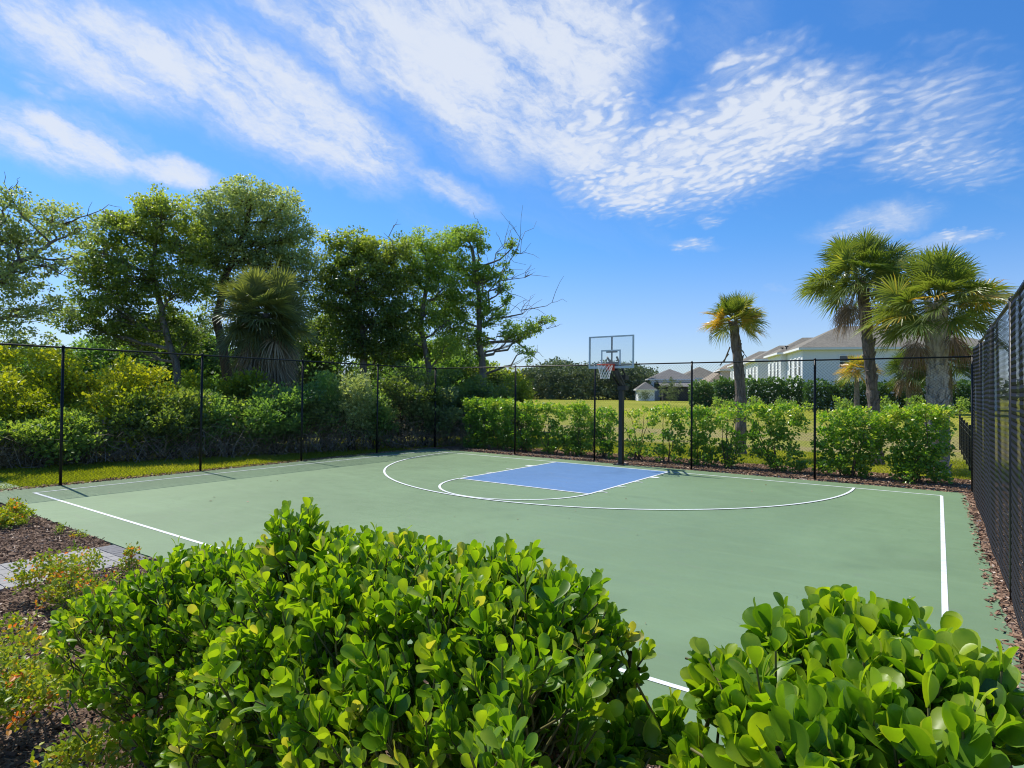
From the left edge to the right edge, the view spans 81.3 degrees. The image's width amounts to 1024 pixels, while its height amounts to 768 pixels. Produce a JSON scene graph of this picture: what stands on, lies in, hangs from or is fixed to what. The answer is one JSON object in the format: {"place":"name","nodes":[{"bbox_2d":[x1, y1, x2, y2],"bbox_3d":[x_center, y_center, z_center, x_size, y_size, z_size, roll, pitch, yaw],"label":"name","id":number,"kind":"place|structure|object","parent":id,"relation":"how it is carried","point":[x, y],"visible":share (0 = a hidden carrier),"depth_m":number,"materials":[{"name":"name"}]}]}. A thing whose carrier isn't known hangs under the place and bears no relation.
{"place":"outdoors","nodes":[
{"label":"outdoors","id":0,"kind":"place"},
{"bbox_2d":[0,545,150,590],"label":"walkway","id":1,"kind":"structure","parent":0,"point":[112,553],"depth_m":7.55,"materials":[{"name":"grey concrete"}]},
{"bbox_2d":[1,395,1020,497],"bbox_3d":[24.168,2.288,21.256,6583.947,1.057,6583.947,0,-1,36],"label":"ground","id":2,"kind":"structure","parent":0,"point":[966,418],"depth_m":36.79,"materials":[{"name":"green plant"}]},
{"bbox_2d":[0,364,56,443],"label":"wild shrub","id":3,"kind":"object","parent":2,"relation":"on","point":[14,384],"visible":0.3,"depth_m":16.48,"materials":[{"name":"green plant"}]},
{"bbox_2d":[0,385,70,459],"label":"wild shrub","id":4,"kind":"object","parent":2,"relation":"on","point":[37,394],"visible":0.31,"depth_m":16.91,"materials":[{"name":"green plant"}]},
{"bbox_2d":[0,340,102,455],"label":"wild shrub","id":5,"kind":"object","parent":2,"relation":"on","point":[41,353],"visible":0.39,"depth_m":18.46,"materials":[{"name":"green plant"}]},
{"bbox_2d":[0,407,106,468],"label":"wild shrub","id":6,"kind":"object","parent":2,"relation":"on","point":[29,434],"visible":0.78,"depth_m":16.33,"materials":[{"name":"green plant"}]},
{"bbox_2d":[0,172,115,353],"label":"airy tree","id":7,"kind":"object","parent":2,"relation":"on","point":[10,267],"visible":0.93,"depth_m":21.35,"materials":[{"name":"green plant"}]},
{"bbox_2d":[30,407,133,463],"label":"wild shrub","id":8,"kind":"object","parent":2,"relation":"on","point":[80,430],"visible":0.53,"depth_m":17.29,"materials":[{"name":"green plant"}]},
{"bbox_2d":[56,333,172,409],"bbox_3d":[-19.844,-0.061,30.160,6.281,5.072,5.813,0,-1,36],"label":"shrub","id":9,"kind":"object","parent":2,"relation":"on","point":[91,345],"visible":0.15,"depth_m":29.20,"materials":[{"name":"green plant"}]},
{"bbox_2d":[64,353,171,457],"bbox_3d":[-12.555,0.672,18.784,3.198,3.401,2.649,1,-1,-12],"label":"wild shrub","id":10,"kind":"object","parent":2,"relation":"on","point":[123,381],"visible":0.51,"depth_m":18.72,"materials":[{"name":"green plant"}]},
{"bbox_2d":[45,183,220,387],"bbox_3d":[-15.593,-2.887,24.523,6.839,10.633,3.945,1,-1,-1],"label":"broadleaf tree","id":11,"kind":"object","parent":2,"relation":"on","point":[148,212],"visible":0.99,"depth_m":24.35,"materials":[{"name":"green plant"}]},
{"bbox_2d":[99,387,181,458],"bbox_3d":[-11.612,1.222,18.948,3.016,2.337,2.732,0,-1,36],"label":"wild shrub","id":12,"kind":"object","parent":2,"relation":"on","point":[132,422],"visible":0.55,"depth_m":18.11,"materials":[{"name":"green plant"}]},
{"bbox_2d":[126,315,217,373],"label":"broadleaf tree","id":13,"kind":"object","parent":2,"relation":"on","point":[162,350],"visible":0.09,"depth_m":30.54,"materials":[{"name":"green plant"}]},
{"bbox_2d":[135,381,220,458],"bbox_3d":[-10.725,1.146,18.916,2.684,2.491,1.944,0,-1,25],"label":"wild shrub","id":14,"kind":"object","parent":2,"relation":"on","point":[187,412],"visible":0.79,"depth_m":18.71,"materials":[{"name":"green plant"}]},
{"bbox_2d":[149,369,215,452],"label":"wild shrub","id":15,"kind":"object","parent":2,"relation":"on","point":[189,383],"visible":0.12,"depth_m":20.81,"materials":[{"name":"green plant"}]},
{"bbox_2d":[152,330,239,391],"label":"broadleaf tree","id":16,"kind":"object","parent":2,"relation":"on","point":[207,365],"visible":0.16,"depth_m":30.27,"materials":[{"name":"green plant"}]},
{"bbox_2d":[0,343,436,488],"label":"chain link fence","id":17,"kind":"object","parent":2,"relation":"on","point":[62,387],"visible":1,"depth_m":16.18,"materials":[{"name":"black metal"}]},
{"bbox_2d":[184,386,258,456],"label":"wild shrub","id":18,"kind":"object","parent":2,"relation":"on","point":[228,412],"visible":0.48,"depth_m":19.48,"materials":[{"name":"green plant"}]},
{"bbox_2d":[0,439,451,491],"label":"grass","id":19,"kind":"structure","parent":2,"relation":"on","point":[105,469],"depth_m":16.97,"materials":[{"name":"green plant"}]},
{"bbox_2d":[214,394,261,455],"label":"wild shrub","id":20,"kind":"object","parent":2,"relation":"on","point":[241,405],"visible":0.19,"depth_m":20.07,"materials":[{"name":"green plant"}]},
{"bbox_2d":[0,413,480,468],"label":"dry brush","id":21,"kind":"object","parent":2,"relation":"on","point":[226,447],"visible":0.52,"depth_m":19.39,"materials":[{"name":"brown plant"}]},
{"bbox_2d":[215,366,276,448],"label":"wild shrub","id":22,"kind":"object","parent":2,"relation":"on","point":[231,385],"visible":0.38,"depth_m":21.80,"materials":[{"name":"green plant"}]},
{"bbox_2d":[177,173,330,402],"bbox_3d":[-11.678,-3.447,27.031,6.756,11.937,3.873,1,-1,-12],"label":"tall tree","id":23,"kind":"object","parent":2,"relation":"on","point":[267,251],"visible":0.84,"depth_m":26.54,"materials":[{"name":"green plant"}]},
{"bbox_2d":[0,325,520,440],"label":"woodland understory","id":24,"kind":"object","parent":2,"relation":"on","point":[217,374],"visible":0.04,"depth_m":28.24,"materials":[{"name":"green plant"}]},
{"bbox_2d":[202,257,324,398],"bbox_3d":[-9.713,-1.338,23.459,4.448,7.601,4.160,1,-1,-11],"label":"palm tree","id":25,"kind":"object","parent":2,"relation":"on","point":[273,293],"visible":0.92,"depth_m":22.82,"materials":[{"name":"green plant"}]},
{"bbox_2d":[238,381,329,454],"bbox_3d":[-8.146,1.162,20.738,2.890,2.565,3.033,0,-1,13],"label":"wild shrub","id":26,"kind":"object","parent":2,"relation":"on","point":[276,404],"visible":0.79,"depth_m":20.05,"materials":[{"name":"green plant"}]},
{"bbox_2d":[257,384,337,452],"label":"wild shrub","id":27,"kind":"object","parent":2,"relation":"on","point":[321,418],"visible":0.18,"depth_m":21.03,"materials":[{"name":"green plant"}]},
{"bbox_2d":[295,310,345,361],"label":"broadleaf tree","id":28,"kind":"object","parent":2,"relation":"on","point":[319,327],"visible":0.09,"depth_m":33.09,"materials":[{"name":"green plant"}]},
{"bbox_2d":[289,328,357,428],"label":"broadleaf tree","id":29,"kind":"object","parent":2,"relation":"on","point":[310,352],"visible":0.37,"depth_m":31.65,"materials":[{"name":"green plant"}]},
{"bbox_2d":[292,370,360,448],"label":"wild shrub","id":30,"kind":"object","parent":2,"relation":"on","point":[329,377],"visible":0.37,"depth_m":22.02,"materials":[{"name":"green plant"}]},
{"bbox_2d":[0,502,659,767],"bbox_3d":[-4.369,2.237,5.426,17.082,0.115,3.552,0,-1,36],"label":"mulch chips","id":31,"kind":"object","parent":2,"relation":"on","point":[4,556],"visible":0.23,"depth_m":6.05,"materials":[{"name":"brown wood"}]},
{"bbox_2d":[0,496,36,528],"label":"orange tipped shrub","id":32,"kind":"object","parent":31,"relation":"on","point":[8,516],"visible":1,"depth_m":9.57,"materials":[{"name":"plant"}]},
{"bbox_2d":[0,610,44,659],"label":"orange tipped shrub","id":33,"kind":"object","parent":31,"relation":"on","point":[10,625],"visible":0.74,"depth_m":4.87,"materials":[{"name":"plant"}]},
{"bbox_2d":[0,626,87,752],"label":"orange tipped shrub","id":34,"kind":"object","parent":31,"relation":"on","point":[11,694],"visible":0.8,"depth_m":3.67,"materials":[{"name":"plant"}]},
{"bbox_2d":[3,540,121,610],"bbox_3d":[-4.530,1.972,6.087,1.406,0.599,0.820,0,-1,36],"label":"orange tipped shrub","id":35,"kind":"object","parent":31,"relation":"on","point":[57,587],"visible":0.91,"depth_m":6.05,"materials":[{"name":"plant"}]},
{"bbox_2d":[53,522,88,537],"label":"orange tipped shrub","id":36,"kind":"object","parent":31,"relation":"on","point":[73,534],"visible":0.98,"depth_m":8.93,"materials":[{"name":"plant"}]},
{"bbox_2d":[26,713,143,767],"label":"orange tipped shrub","id":37,"kind":"object","parent":31,"relation":"on","point":[93,746],"visible":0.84,"depth_m":3.11,"materials":[{"name":"plant"}]},
{"bbox_2d":[110,541,144,581],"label":"orange tipped shrub","id":38,"kind":"object","parent":31,"relation":"on","point":[130,560],"visible":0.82,"depth_m":6.77,"materials":[{"name":"plant"}]},
{"bbox_2d":[40,535,291,767],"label":"clusia shrub","id":39,"kind":"object","parent":31,"relation":"on","point":[160,633],"visible":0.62,"depth_m":2.92,"materials":[{"name":"green plant"}]},
{"bbox_2d":[155,497,544,767],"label":"clusia shrub","id":40,"kind":"object","parent":31,"relation":"on","point":[272,670],"visible":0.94,"depth_m":2.05,"materials":[{"name":"green plant"}]},
{"bbox_2d":[429,548,656,767],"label":"clusia shrub","id":41,"kind":"object","parent":31,"relation":"on","point":[566,687],"visible":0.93,"depth_m":1.68,"materials":[{"name":"green plant"}]},
{"bbox_2d":[587,683,712,767],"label":"clusia shrub","id":42,"kind":"object","parent":31,"relation":"on","point":[661,733],"visible":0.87,"depth_m":1.71,"materials":[{"name":"green plant"}]},
{"bbox_2d":[680,584,1023,767],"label":"clusia shrub","id":43,"kind":"object","parent":31,"relation":"on","point":[828,677],"visible":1,"depth_m":1.32,"materials":[{"name":"green plant"}]},
{"bbox_2d":[330,369,382,449],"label":"wild shrub","id":44,"kind":"object","parent":2,"relation":"on","point":[351,409],"visible":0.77,"depth_m":21.84,"materials":[{"name":"green plant"}]},
{"bbox_2d":[307,222,424,437],"bbox_3d":[-6.837,-2.586,27.976,5.584,10.284,3.466,1,-1,-8],"label":"broadleaf tree","id":45,"kind":"object","parent":2,"relation":"on","point":[356,321],"visible":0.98,"depth_m":27.55,"materials":[{"name":"green plant"}]},
{"bbox_2d":[354,389,402,449],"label":"wild shrub","id":46,"kind":"object","parent":2,"relation":"on","point":[387,414],"visible":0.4,"depth_m":22.56,"materials":[{"name":"green plant"}]},
{"bbox_2d":[347,333,433,382],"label":"broadleaf tree","id":47,"kind":"object","parent":2,"relation":"on","point":[394,362],"visible":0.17,"depth_m":33.93,"materials":[{"name":"green plant"}]},
{"bbox_2d":[373,362,444,444],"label":"wild shrub","id":48,"kind":"object","parent":2,"relation":"on","point":[398,392],"visible":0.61,"depth_m":23.54,"materials":[{"name":"green plant"}]},
{"bbox_2d":[395,382,465,445],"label":"wild shrub","id":49,"kind":"object","parent":2,"relation":"on","point":[429,404],"visible":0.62,"depth_m":24.00,"materials":[{"name":"green plant"}]},
{"bbox_2d":[371,350,490,430],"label":"broadleaf tree","id":50,"kind":"object","parent":2,"relation":"on","point":[420,362],"visible":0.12,"depth_m":32.57,"materials":[{"name":"green plant"}]},
{"bbox_2d":[394,225,474,437],"bbox_3d":[-4.108,-2.615,29.044,4.576,10.459,3.073,1,-1,-2],"label":"broadleaf tree","id":51,"kind":"object","parent":2,"relation":"on","point":[432,257],"visible":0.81,"depth_m":28.85,"materials":[{"name":"green plant"}]},
{"bbox_2d":[419,337,474,369],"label":"broadleaf tree","id":52,"kind":"object","parent":2,"relation":"on","point":[429,345],"visible":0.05,"depth_m":34.17,"materials":[{"name":"green plant"}]},
{"bbox_2d":[419,365,485,440],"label":"wild shrub","id":53,"kind":"object","parent":2,"relation":"on","point":[462,390],"visible":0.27,"depth_m":25.77,"materials":[{"name":"green plant"}]},
{"bbox_2d":[449,372,514,441],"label":"wild shrub","id":54,"kind":"object","parent":2,"relation":"on","point":[492,388],"visible":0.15,"depth_m":26.04,"materials":[{"name":"green plant"}]},
{"bbox_2d":[451,361,533,411],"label":"broadleaf tree","id":55,"kind":"object","parent":2,"relation":"on","point":[498,376],"visible":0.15,"depth_m":32.59,"materials":[{"name":"green plant"}]},
{"bbox_2d":[428,206,563,434],"bbox_3d":[-0.862,-3.189,30.235,7.284,11.665,3.038,0,-1,5],"label":"half bare tree","id":56,"kind":"object","parent":2,"relation":"on","point":[475,343],"visible":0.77,"depth_m":30.10,"materials":[{"name":"green plant"}]},
{"bbox_2d":[0,448,1023,767],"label":"basketball court","id":57,"kind":"object","parent":2,"relation":"on","point":[682,558],"visible":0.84,"depth_m":10.11,"materials":[{"name":"green concrete"}]},
{"bbox_2d":[589,335,633,465],"bbox_3d":[3.038,0.548,18.006,1.350,3.970,1.428,1,-1,-7],"label":"basketball hoop","id":58,"kind":"object","parent":57,"relation":"on","point":[610,366],"visible":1,"depth_m":18.21,"materials":[{"name":"black paint"}]},
{"bbox_2d":[502,372,537,432],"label":"wild shrub","id":59,"kind":"object","parent":2,"relation":"on","point":[524,389],"visible":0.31,"depth_m":28.58,"materials":[{"name":"green plant"}]},
{"bbox_2d":[502,367,537,419],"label":"broadleaf tree","id":60,"kind":"object","parent":2,"relation":"on","point":[508,372],"visible":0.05,"depth_m":34.34,"materials":[{"name":"green plant"}]},
{"bbox_2d":[502,356,657,399],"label":"woods","id":61,"kind":"object","parent":2,"relation":"on","point":[600,384],"visible":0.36,"depth_m":120.75,"materials":[{"name":"green plant"}]},
{"bbox_2d":[633,382,656,400],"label":"house","id":62,"kind":"structure","parent":2,"relation":"on","point":[641,389],"depth_m":111.83,"materials":[{"name":"white paint"}]},
{"bbox_2d":[658,377,682,400],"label":"shrub","id":63,"kind":"object","parent":2,"relation":"on","point":[672,389],"visible":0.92,"depth_m":95.78,"materials":[{"name":"green plant"}]},
{"bbox_2d":[645,369,697,400],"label":"house","id":64,"kind":"structure","parent":2,"relation":"on","point":[678,378],"depth_m":117.37,"materials":[{"name":"white paint"}]},
{"bbox_2d":[684,367,712,380],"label":"house","id":65,"kind":"structure","parent":2,"relation":"on","point":[698,370],"depth_m":126.76,"materials":[{"name":"white paint"}]},
{"bbox_2d":[687,379,714,406],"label":"hedge","id":66,"kind":"object","parent":2,"relation":"on","point":[707,396],"visible":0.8,"depth_m":61.55,"materials":[{"name":"green plant"}]},
{"bbox_2d":[713,363,731,400],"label":"house","id":67,"kind":"structure","parent":2,"relation":"on","point":[727,374],"depth_m":98.47,"materials":[{"name":"beige paint"}]},
{"bbox_2d":[712,375,734,407],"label":"hedge","id":68,"kind":"object","parent":2,"relation":"on","point":[725,395],"visible":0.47,"depth_m":59.59,"materials":[{"name":"green plant"}]},
{"bbox_2d":[432,444,1021,495],"bbox_3d":[5.223,2.553,19.113,19.313,0.001,3.668,0,-1,36],"label":"mulch bed","id":69,"kind":"object","parent":2,"relation":"on","point":[659,465],"visible":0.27,"depth_m":16.93,"materials":[{"name":"brown wood"}]},
{"bbox_2d":[460,395,494,448],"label":"hedge shrub","id":70,"kind":"object","parent":69,"relation":"on","point":[481,436],"visible":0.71,"depth_m":23.68,"materials":[{"name":"green plant"}]},
{"bbox_2d":[479,396,518,449],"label":"hedge shrub","id":71,"kind":"object","parent":69,"relation":"on","point":[495,441],"visible":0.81,"depth_m":22.99,"materials":[{"name":"green plant"}]},
{"bbox_2d":[508,399,541,450],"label":"hedge shrub","id":72,"kind":"object","parent":69,"relation":"on","point":[527,417],"visible":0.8,"depth_m":22.30,"materials":[{"name":"green plant"}]},
{"bbox_2d":[529,399,569,454],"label":"hedge shrub","id":73,"kind":"object","parent":69,"relation":"on","point":[560,415],"visible":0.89,"depth_m":21.73,"materials":[{"name":"green plant"}]},
{"bbox_2d":[560,399,595,455],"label":"hedge shrub","id":74,"kind":"object","parent":69,"relation":"on","point":[575,418],"visible":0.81,"depth_m":21.07,"materials":[{"name":"green plant"}]},
{"bbox_2d":[583,406,617,458],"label":"hedge shrub","id":75,"kind":"object","parent":69,"relation":"on","point":[599,414],"visible":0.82,"depth_m":20.56,"materials":[{"name":"green plant"}]},
{"bbox_2d":[615,405,656,459],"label":"hedge shrub","id":76,"kind":"object","parent":69,"relation":"on","point":[638,445],"visible":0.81,"depth_m":19.84,"materials":[{"name":"green plant"}]},
{"bbox_2d":[646,402,690,463],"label":"hedge shrub","id":77,"kind":"object","parent":69,"relation":"on","point":[664,449],"visible":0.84,"depth_m":19.10,"materials":[{"name":"green plant"}]},
{"bbox_2d":[684,404,718,465],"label":"hedge shrub","id":78,"kind":"object","parent":69,"relation":"on","point":[702,425],"visible":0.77,"depth_m":18.52,"materials":[{"name":"green plant"}]},
{"bbox_2d":[435,354,972,491],"bbox_3d":[3.849,0.965,18.786,16.990,3.295,0.092,0,-1,36],"label":"chain link fence","id":79,"kind":"object","parent":69,"relation":"on","point":[814,454],"visible":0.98,"depth_m":16.98,"materials":[{"name":"black metal"}]},
{"bbox_2d":[707,401,748,467],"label":"hedge shrub","id":80,"kind":"object","parent":69,"relation":"on","point":[719,425],"visible":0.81,"depth_m":18.12,"materials":[{"name":"green plant"}]},
{"bbox_2d":[739,401,810,472],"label":"hedge shrub","id":81,"kind":"object","parent":69,"relation":"on","point":[773,463],"visible":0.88,"depth_m":17.30,"materials":[{"name":"green plant"}]},
{"bbox_2d":[810,405,891,478],"bbox_3d":[9.229,1.582,16.298,2.002,2.025,1.204,0,-1,36],"label":"hedge shrub","id":82,"kind":"object","parent":69,"relation":"on","point":[845,434],"visible":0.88,"depth_m":16.17,"materials":[{"name":"green plant"}]},
{"bbox_2d":[879,402,957,483],"bbox_3d":[10.447,1.518,15.371,1.751,2.133,1.362,0,-1,36],"label":"hedge shrub","id":83,"kind":"object","parent":69,"relation":"on","point":[898,455],"visible":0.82,"depth_m":15.22,"materials":[{"name":"green plant"}]},
{"bbox_2d":[727,351,766,398],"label":"house","id":84,"kind":"structure","parent":2,"relation":"on","point":[744,359],"depth_m":87.91,"materials":[{"name":"white paint"}]},
{"bbox_2d":[743,346,783,399],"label":"house","id":85,"kind":"structure","parent":2,"relation":"on","point":[756,358],"depth_m":75.48,"materials":[{"name":"white paint"}]},
{"bbox_2d":[745,373,804,408],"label":"hedge","id":86,"kind":"object","parent":2,"relation":"on","point":[750,383],"visible":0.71,"depth_m":55.57,"materials":[{"name":"green plant"}]},
{"bbox_2d":[832,395,853,411],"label":"shrub","id":87,"kind":"object","parent":2,"relation":"on","point":[842,403],"visible":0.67,"depth_m":41.92,"materials":[{"name":"green plant"}]},
{"bbox_2d":[834,354,884,406],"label":"palm tree","id":88,"kind":"object","parent":2,"relation":"on","point":[853,375],"visible":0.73,"depth_m":45.79,"materials":[{"name":"yellow plant"}]},
{"bbox_2d":[763,326,996,410],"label":"house","id":89,"kind":"structure","parent":2,"relation":"on","point":[825,345],"depth_m":57.74,"materials":[{"name":"white paint"}]},
{"bbox_2d":[802,378,970,411],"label":"hedge","id":90,"kind":"object","parent":2,"relation":"on","point":[864,387],"visible":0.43,"depth_m":49.59,"materials":[{"name":"green plant"}]},
{"bbox_2d":[881,350,926,406],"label":"palm tree","id":91,"kind":"object","parent":2,"relation":"on","point":[894,364],"visible":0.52,"depth_m":46.78,"materials":[{"name":"green plant"}]},
{"bbox_2d":[903,395,926,406],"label":"shrub","id":92,"kind":"object","parent":2,"relation":"on","point":[910,400],"visible":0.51,"depth_m":41.95,"materials":[{"name":"green plant"}]},
{"bbox_2d":[915,343,982,408],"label":"palm tree","id":93,"kind":"object","parent":2,"relation":"on","point":[962,369],"visible":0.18,"depth_m":44.79,"materials":[{"name":"green plant"}]},
{"bbox_2d":[950,396,970,414],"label":"shrub","id":94,"kind":"object","parent":2,"relation":"on","point":[958,404],"visible":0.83,"depth_m":41.87,"materials":[{"name":"green plant"}]},
{"bbox_2d":[959,415,976,475],"bbox_3d":[14.948,1.933,19.607,0.076,1.490,12.256,0,-1,35],"label":"picket fence","id":95,"kind":"object","parent":2,"relation":"on","point":[967,450],"visible":0.62,"depth_m":20.25,"materials":[{"name":"black metal"}]},
{"bbox_2d":[966,495,1023,662],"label":"mulch strip","id":96,"kind":"object","parent":2,"relation":"on","point":[1012,618],"visible":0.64,"depth_m":6.81,"materials":[{"name":"brown wood"}]},
{"bbox_2d":[960,492,1023,687],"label":"mulch chips","id":97,"kind":"object","parent":96,"relation":"on","point":[975,513],"visible":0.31,"depth_m":7.25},
{"bbox_2d":[972,280,1023,637],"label":"chain link fence","id":98,"kind":"object","parent":96,"relation":"on","point":[984,471],"visible":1,"depth_m":7.19,"materials":[{"name":"black metal"}]},
{"bbox_2d":[0,0,1023,392],"label":"sky","id":99,"kind":"structure","parent":0,"point":[665,157],"materials":[{"name":"blue"}]},
{"bbox_2d":[414,434,1020,483],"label":"grass","id":100,"kind":"structure","parent":0,"point":[964,469],"depth_m":21.05,"materials":[{"name":"green plant"}]},
{"bbox_2d":[698,289,770,453],"bbox_3d":[8.224,-0.467,22.182,2.800,6.160,2.844,0,-1,36],"label":"palm tree","id":101,"kind":"object","parent":100,"relation":"on","point":[738,306],"visible":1,"depth_m":22.12,"materials":[{"name":"green plant"}]},
{"bbox_2d":[792,227,922,464],"bbox_3d":[11.271,-1.231,19.427,3.988,7.678,4.153,0,-1,36],"label":"palm tree","id":102,"kind":"object","parent":100,"relation":"on","point":[874,255],"visible":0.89,"depth_m":19.11,"materials":[{"name":"green plant"}]},
{"bbox_2d":[850,241,1023,474],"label":"palm tree","id":103,"kind":"object","parent":100,"relation":"on","point":[948,272],"visible":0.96,"depth_m":16.81,"materials":[{"name":"green plant"}]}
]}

